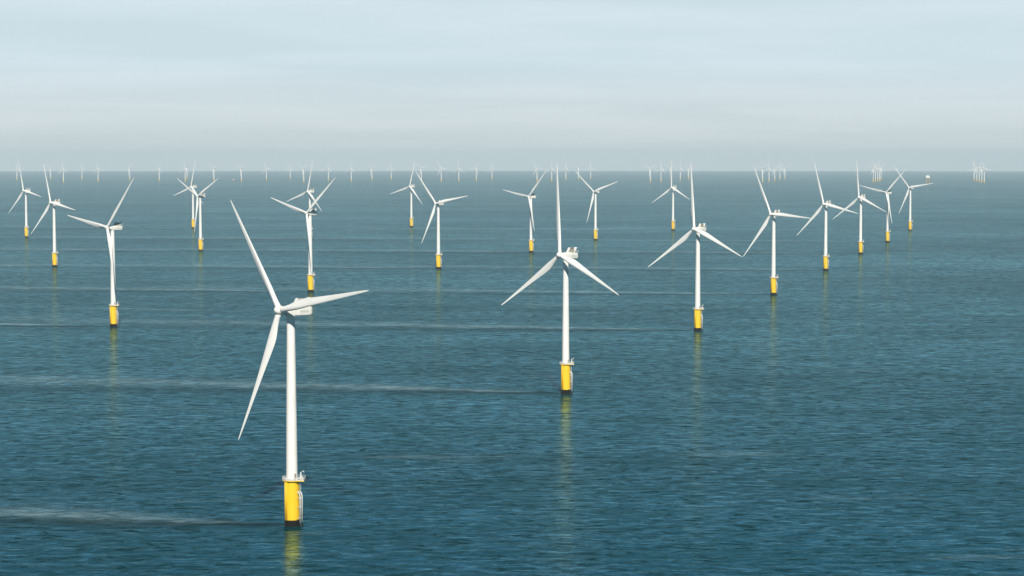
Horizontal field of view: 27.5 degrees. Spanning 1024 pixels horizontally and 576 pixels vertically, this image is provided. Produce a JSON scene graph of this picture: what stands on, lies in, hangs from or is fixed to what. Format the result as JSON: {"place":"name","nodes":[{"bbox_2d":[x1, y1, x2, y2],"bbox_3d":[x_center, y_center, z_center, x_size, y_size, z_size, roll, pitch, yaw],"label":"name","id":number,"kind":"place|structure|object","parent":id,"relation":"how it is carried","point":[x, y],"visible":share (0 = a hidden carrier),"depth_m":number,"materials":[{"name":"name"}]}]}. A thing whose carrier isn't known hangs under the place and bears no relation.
{"place":"outdoors","nodes":[
{"label":"outdoors","id":0,"kind":"place"},
{"bbox_2d":[0,171,1023,575],"bbox_3d":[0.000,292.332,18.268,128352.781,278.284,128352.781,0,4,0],"label":"sea","id":1,"kind":"structure","parent":0,"point":[850,413],"depth_m":1465.04,"materials":[{"name":"liquid"}]},
{"bbox_2d":[9,166,40,237],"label":"wind turbine","id":2,"kind":"object","parent":1,"relation":"in","point":[26,191],"visible":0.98,"depth_m":4043.17,"materials":[{"name":"paint"}]},
{"bbox_2d":[32,163,73,266],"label":"wind turbine","id":3,"kind":"object","parent":1,"relation":"in","point":[54,253],"visible":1,"depth_m":2952.66,"materials":[{"name":"paint"}]},
{"bbox_2d":[68,178,133,326],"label":"wind turbine","id":4,"kind":"object","parent":1,"relation":"in","point":[113,305],"visible":0.99,"depth_m":1902.31,"materials":[{"name":"paint"}]},
{"bbox_2d":[173,164,202,227],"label":"wind turbine","id":5,"kind":"object","parent":1,"relation":"in","point":[194,191],"visible":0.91,"depth_m":4578.06,"materials":[{"name":"paint"}]},
{"bbox_2d":[177,178,215,250],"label":"wind turbine","id":6,"kind":"object","parent":1,"relation":"in","point":[200,195],"visible":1,"depth_m":3450.15,"materials":[{"name":"paint"}]},
{"bbox_2d":[230,200,367,526],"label":"wind turbine","id":7,"kind":"object","parent":1,"relation":"in","point":[290,312],"visible":0.98,"depth_m":871.38,"materials":[{"name":"paint"}]},
{"bbox_2d":[272,178,334,291],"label":"wind turbine","id":8,"kind":"object","parent":1,"relation":"in","point":[310,274],"visible":1,"depth_m":2395.27,"materials":[{"name":"paint"}]},
{"bbox_2d":[286,161,321,228],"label":"wind turbine","id":9,"kind":"object","parent":1,"relation":"in","point":[310,191],"visible":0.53,"depth_m":3953.28,"materials":[{"name":"paint"}]},
{"bbox_2d":[391,162,421,226],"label":"wind turbine","id":10,"kind":"object","parent":1,"relation":"in","point":[411,218],"visible":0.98,"depth_m":4655.87,"materials":[{"name":"paint"}]},
{"bbox_2d":[416,172,465,268],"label":"wind turbine","id":11,"kind":"object","parent":1,"relation":"in","point":[438,254],"visible":0.98,"depth_m":2897.08,"materials":[{"name":"paint"}]},
{"bbox_2d":[505,170,546,251],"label":"wind turbine","id":12,"kind":"object","parent":1,"relation":"in","point":[531,239],"visible":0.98,"depth_m":3404.21,"materials":[{"name":"paint"}]},
{"bbox_2d":[502,169,617,393],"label":"wind turbine","id":13,"kind":"object","parent":1,"relation":"in","point":[569,255],"visible":0.98,"depth_m":1362.20,"materials":[{"name":"paint"}]},
{"bbox_2d":[576,172,617,239],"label":"wind turbine","id":14,"kind":"object","parent":1,"relation":"in","point":[595,229],"visible":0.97,"depth_m":3908.58,"materials":[{"name":"paint"}]},
{"bbox_2d":[652,164,689,229],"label":"wind turbine","id":15,"kind":"object","parent":1,"relation":"in","point":[674,187],"visible":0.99,"depth_m":4453.77,"materials":[{"name":"paint"}]},
{"bbox_2d":[648,168,741,330],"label":"wind turbine","id":16,"kind":"object","parent":1,"relation":"in","point":[699,230],"visible":0.99,"depth_m":1857.02,"materials":[{"name":"paint"}]},
{"bbox_2d":[744,167,811,294],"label":"wind turbine","id":17,"kind":"object","parent":1,"relation":"in","point":[776,213],"visible":0.98,"depth_m":2342.77,"materials":[{"name":"paint"}]},
{"bbox_2d":[797,163,857,270],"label":"wind turbine","id":18,"kind":"object","parent":1,"relation":"in","point":[825,256],"visible":0.98,"depth_m":2853.64,"materials":[{"name":"paint"}]},
{"bbox_2d":[833,161,885,253],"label":"wind turbine","id":19,"kind":"object","parent":1,"relation":"in","point":[861,198],"visible":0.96,"depth_m":3347.19,"materials":[{"name":"paint"}]},
{"bbox_2d":[860,169,905,241],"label":"wind turbine","id":20,"kind":"object","parent":1,"relation":"in","point":[887,192],"visible":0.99,"depth_m":3814.51,"materials":[{"name":"paint"}]},
{"bbox_2d":[894,166,931,230],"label":"wind turbine","id":21,"kind":"object","parent":1,"relation":"in","point":[910,221],"visible":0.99,"depth_m":4428.44,"materials":[{"name":"paint"}]},
{"bbox_2d":[0,0,1023,170],"label":"sky","id":22,"kind":"structure","parent":0,"point":[107,85],"materials":[{"name":"blue"}]}
]}

